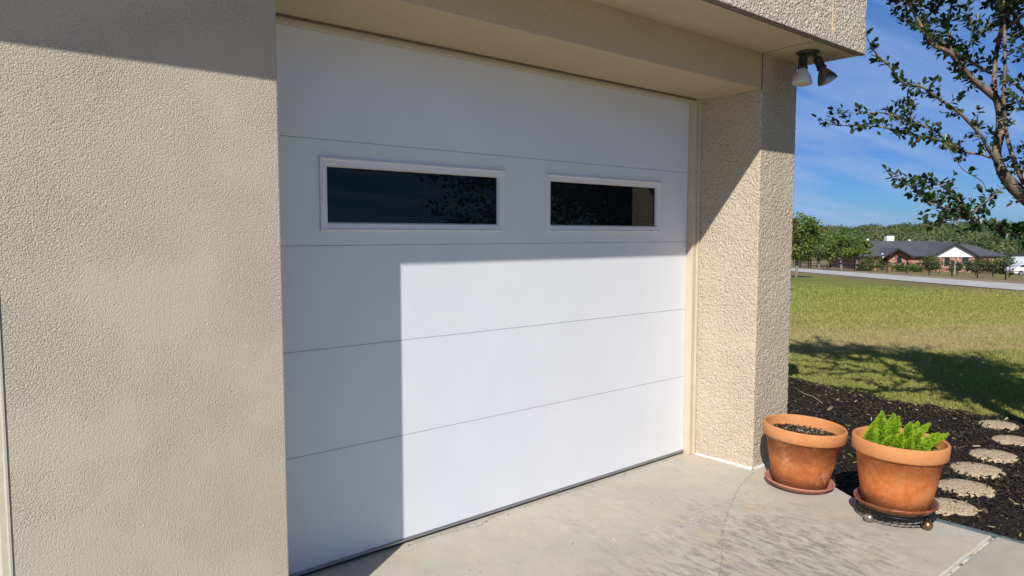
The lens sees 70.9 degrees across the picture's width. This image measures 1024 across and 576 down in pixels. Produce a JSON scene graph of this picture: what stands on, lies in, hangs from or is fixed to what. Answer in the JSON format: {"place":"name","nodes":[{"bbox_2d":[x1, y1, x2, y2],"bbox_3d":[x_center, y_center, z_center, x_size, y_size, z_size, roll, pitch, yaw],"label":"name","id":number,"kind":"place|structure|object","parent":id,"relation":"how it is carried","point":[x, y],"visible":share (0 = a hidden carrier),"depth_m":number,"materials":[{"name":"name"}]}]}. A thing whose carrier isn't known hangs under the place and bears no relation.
{"place":"outdoors","nodes":[
{"label":"outdoors","id":0,"kind":"place"},
{"bbox_2d":[305,453,993,575],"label":"driveway","id":1,"kind":"structure","parent":0,"point":[724,538],"depth_m":3.61,"materials":[{"name":"concrete"}]},
{"bbox_2d":[317,454,972,574],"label":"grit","id":2,"kind":"object","parent":1,"relation":"on","point":[573,543],"visible":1,"depth_m":3.69,"materials":[{"name":"grey gravel"}]},
{"bbox_2d":[765,469,835,493],"bbox_3d":[1.740,1.170,4.352,0.400,0.037,0.400,-2,7,-40],"label":"saucer","id":3,"kind":"object","parent":1,"relation":"on","point":[830,487],"visible":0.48,"depth_m":4.21,"materials":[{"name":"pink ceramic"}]},
{"bbox_2d":[762,414,847,489],"bbox_3d":[1.749,0.999,4.335,0.476,0.362,0.476,-2,7,-40],"label":"flower pot","id":4,"kind":"object","parent":3,"relation":"on","point":[803,451],"visible":1,"depth_m":4.20,"materials":[{"name":"ceramic"}]},
{"bbox_2d":[855,499,935,529],"bbox_3d":[2.060,1.199,3.868,0.386,0.066,0.386,1,4,19],"label":"plant caddy","id":5,"kind":"object","parent":1,"relation":"on","point":[926,524],"visible":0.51,"depth_m":3.72,"materials":[{"name":"black metal"}]},
{"bbox_2d":[853,487,939,516],"bbox_3d":[2.060,1.147,3.865,0.410,0.042,0.410,-4,6,-40],"label":"saucer","id":6,"kind":"object","parent":5,"relation":"on","point":[862,501],"visible":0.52,"depth_m":3.72,"materials":[{"name":"orange ceramic"}]},
{"bbox_2d":[851,426,950,511],"bbox_3d":[2.066,0.976,3.849,0.468,0.356,0.468,-2,7,-40],"label":"flower pot","id":7,"kind":"object","parent":6,"relation":"on","point":[894,478],"visible":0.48,"depth_m":3.69,"materials":[{"name":"ceramic"}]},
{"bbox_2d":[863,411,949,450],"bbox_3d":[2.090,0.772,3.809,0.455,0.211,0.235,1,4,13],"label":"foxtail fern","id":8,"kind":"object","parent":7,"relation":"in","point":[911,438],"visible":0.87,"depth_m":3.79,"materials":[{"name":"green plant"}]},
{"bbox_2d":[788,233,1023,419],"bbox_3d":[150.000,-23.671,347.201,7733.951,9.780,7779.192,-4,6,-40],"label":"lawn","id":9,"kind":"structure","parent":0,"point":[810,279],"depth_m":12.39,"materials":[{"name":"green plant"}]},
{"bbox_2d":[0,0,866,575],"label":"garage","id":10,"kind":"structure","parent":9,"relation":"on","point":[298,286],"depth_m":3.29,"materials":[{"name":"paint"}]},
{"bbox_2d":[276,24,688,575],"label":"garage door","id":11,"kind":"structure","parent":10,"relation":"in","point":[483,266],"depth_m":3.68,"materials":[{"name":"paint"}]},
{"bbox_2d":[791,49,837,86],"bbox_3d":[1.858,-1.345,4.431,0.311,0.210,0.143,-1,5,-19],"label":"floodlight","id":12,"kind":"object","parent":10,"relation":"hanging from","point":[802,77],"visible":1,"depth_m":4.39,"materials":[{"name":"brown metal"}]},
{"bbox_2d":[799,259,810,267],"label":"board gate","id":13,"kind":"structure","parent":9,"relation":"on","point":[805,263],"depth_m":112.00,"materials":[{"name":"brown wood"}]},
{"bbox_2d":[792,236,821,267],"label":"shade tree","id":14,"kind":"object","parent":9,"relation":"on","point":[805,256],"visible":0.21,"depth_m":103.30,"materials":[{"name":"green plant"}]},
{"bbox_2d":[791,212,826,277],"bbox_3d":[19.822,-2.900,49.982,3.923,4.826,4.060,-4,6,-40],"label":"young tree","id":15,"kind":"object","parent":9,"relation":"on","point":[810,230],"visible":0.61,"depth_m":49.32,"materials":[{"name":"green plant"}]},
{"bbox_2d":[807,230,840,268],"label":"shade tree","id":16,"kind":"object","parent":9,"relation":"on","point":[817,255],"visible":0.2,"depth_m":109.45,"materials":[{"name":"green plant"}]},
{"bbox_2d":[816,232,850,266],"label":"shade tree","id":17,"kind":"object","parent":9,"relation":"on","point":[834,235],"visible":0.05,"depth_m":124.94,"materials":[{"name":"green plant"}]},
{"bbox_2d":[818,232,868,270],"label":"shade tree","id":18,"kind":"object","parent":9,"relation":"on","point":[848,250],"visible":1,"depth_m":91.51,"materials":[{"name":"green plant"}]},
{"bbox_2d":[842,236,873,269],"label":"shade tree","id":19,"kind":"object","parent":9,"relation":"on","point":[868,242],"visible":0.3,"depth_m":99.29,"materials":[{"name":"green plant"}]},
{"bbox_2d":[855,262,874,270],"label":"shrub","id":20,"kind":"object","parent":9,"relation":"on","point":[865,267],"visible":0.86,"depth_m":95.75,"materials":[{"name":"green plant"}]},
{"bbox_2d":[858,256,886,270],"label":"shrub","id":21,"kind":"object","parent":9,"relation":"on","point":[877,264],"visible":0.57,"depth_m":97.46,"materials":[{"name":"green plant"}]},
{"bbox_2d":[885,263,914,271],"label":"shrub","id":22,"kind":"object","parent":9,"relation":"on","point":[898,268],"visible":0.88,"depth_m":97.62,"materials":[{"name":"green plant"}]},
{"bbox_2d":[787,376,1023,541],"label":"mulch bed","id":23,"kind":"object","parent":9,"relation":"on","point":[982,515],"visible":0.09,"depth_m":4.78,"materials":[{"name":"brown wood"}]},
{"bbox_2d":[791,384,1023,536],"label":"fallen leaves","id":24,"kind":"object","parent":23,"relation":"on","point":[938,428],"visible":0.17,"depth_m":5.25,"materials":[{"name":"brown plant"}]},
{"bbox_2d":[811,0,1023,246],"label":"crape myrtle","id":25,"kind":"object","parent":23,"relation":"on","point":[1004,24],"visible":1,"depth_m":5.01,"materials":[{"name":"green plant"}]},
{"bbox_2d":[934,497,977,515],"bbox_3d":[2.499,1.266,4.114,0.302,0.045,0.277,-4,6,-40],"label":"stepping stone","id":26,"kind":"object","parent":23,"relation":"on","point":[964,508],"visible":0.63,"depth_m":4.08,"materials":[{"name":"stone"}]},
{"bbox_2d":[938,478,995,498],"bbox_3d":[2.793,1.243,4.423,0.326,0.045,0.311,-4,6,-40],"label":"stepping stone","id":27,"kind":"object","parent":23,"relation":"on","point":[978,489],"visible":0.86,"depth_m":4.40,"materials":[{"name":"stone"}]},
{"bbox_2d":[950,462,1005,478],"bbox_3d":[3.080,1.218,4.763,0.326,0.045,0.311,-4,6,-40],"label":"stepping stone","id":28,"kind":"object","parent":23,"relation":"on","point":[977,469],"visible":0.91,"depth_m":4.74,"materials":[{"name":"stone"}]},
{"bbox_2d":[969,449,1019,463],"bbox_3d":[3.398,1.195,5.068,0.322,0.045,0.296,-4,6,-40],"label":"stepping stone","id":29,"kind":"object","parent":23,"relation":"on","point":[996,456],"visible":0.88,"depth_m":5.04,"materials":[{"name":"stone"}]},
{"bbox_2d":[978,420,1018,430],"bbox_3d":[3.986,1.134,5.888,0.297,0.045,0.282,-4,6,-40],"label":"stepping stone","id":30,"kind":"object","parent":23,"relation":"on","point":[994,424],"visible":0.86,"depth_m":5.86,"materials":[{"name":"stone"}]},
{"bbox_2d":[991,435,1023,445],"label":"stepping stone","id":31,"kind":"object","parent":23,"relation":"on","point":[1008,439],"visible":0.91,"depth_m":5.43,"materials":[{"name":"stone"}]},
{"bbox_2d":[793,260,1023,279],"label":"fence","id":32,"kind":"object","parent":9,"relation":"on","point":[929,263],"visible":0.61,"depth_m":72.39,"materials":[{"name":"black paint"}]},
{"bbox_2d":[796,220,1023,252],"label":"woodland","id":33,"kind":"object","parent":9,"relation":"on","point":[944,233],"visible":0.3,"depth_m":256.17,"materials":[{"name":"green plant"}]},
{"bbox_2d":[908,264,924,271],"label":"shrub","id":34,"kind":"object","parent":9,"relation":"on","point":[917,268],"visible":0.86,"depth_m":97.67,"materials":[{"name":"green plant"}]},
{"bbox_2d":[916,253,944,271],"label":"shrub","id":35,"kind":"object","parent":9,"relation":"on","point":[931,260],"visible":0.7,"depth_m":99.74,"materials":[{"name":"green plant"}]},
{"bbox_2d":[882,262,1010,276],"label":"fence","id":36,"kind":"object","parent":9,"relation":"on","point":[958,265],"visible":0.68,"depth_m":82.13,"materials":[{"name":"black paint"}]},
{"bbox_2d":[946,259,962,272],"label":"shrub","id":37,"kind":"object","parent":9,"relation":"on","point":[950,267],"visible":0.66,"depth_m":99.99,"materials":[{"name":"green plant"}]},
{"bbox_2d":[961,257,985,273],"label":"shrub","id":38,"kind":"object","parent":9,"relation":"on","point":[974,261],"visible":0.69,"depth_m":99.56,"materials":[{"name":"green plant"}]},
{"bbox_2d":[932,518,1023,543],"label":"garden edging","id":39,"kind":"object","parent":9,"relation":"on","point":[993,535],"visible":0.28,"depth_m":3.70,"materials":[{"name":"grey concrete"}]},
{"bbox_2d":[973,256,995,273],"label":"shrub","id":40,"kind":"object","parent":9,"relation":"on","point":[987,260],"visible":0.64,"depth_m":99.66,"materials":[{"name":"green plant"}]},
{"bbox_2d":[989,265,1004,273],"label":"shrub","id":41,"kind":"object","parent":9,"relation":"on","point":[999,271],"visible":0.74,"depth_m":97.65,"materials":[{"name":"green plant"}]},
{"bbox_2d":[990,254,1021,273],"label":"shrub","id":42,"kind":"object","parent":9,"relation":"on","point":[1002,262],"visible":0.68,"depth_m":96.70,"materials":[{"name":"green plant"}]},
{"bbox_2d":[1000,253,1023,263],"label":"outbuilding","id":43,"kind":"structure","parent":9,"relation":"on","point":[1019,257],"depth_m":123.99,"materials":[{"name":"silver metal"}]},
{"bbox_2d":[791,268,1023,289],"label":"road","id":44,"kind":"structure","parent":0,"point":[1012,286],"depth_m":50.83,"materials":[{"name":"grey asphalt"}]},
{"bbox_2d":[791,266,1023,283],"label":"verge","id":45,"kind":"structure","parent":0,"point":[1003,281],"depth_m":64.74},
{"bbox_2d":[793,0,1023,227],"label":"sky","id":46,"kind":"structure","parent":0,"point":[839,179],"materials":[{"name":"blue"}]},
{"bbox_2d":[831,235,1004,272],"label":"brick house","id":47,"kind":"structure","parent":0,"point":[905,252],"depth_m":112.57,"materials":[{"name":"brown"}]},
{"bbox_2d":[944,257,949,265],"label":"window frame","id":48,"kind":"structure","parent":47,"relation":"in","point":[946,260],"depth_m":111.07,"materials":[{"name":"grey"}]},
{"bbox_2d":[962,257,968,262],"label":"window frame","id":49,"kind":"structure","parent":47,"relation":"in","point":[964,259],"depth_m":111.04,"materials":[{"name":"grey"}]},
{"bbox_2d":[950,537,1023,575],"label":"driveway apron","id":50,"kind":"object","parent":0,"point":[997,556],"visible":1,"depth_m":3.35,"materials":[{"name":"concrete"}]},
{"bbox_2d":[1007,263,1023,274],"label":"parked car","id":51,"kind":"object","parent":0,"point":[1016,268],"visible":0.69,"depth_m":91.27,"materials":[{"name":"white paint"}]}
]}

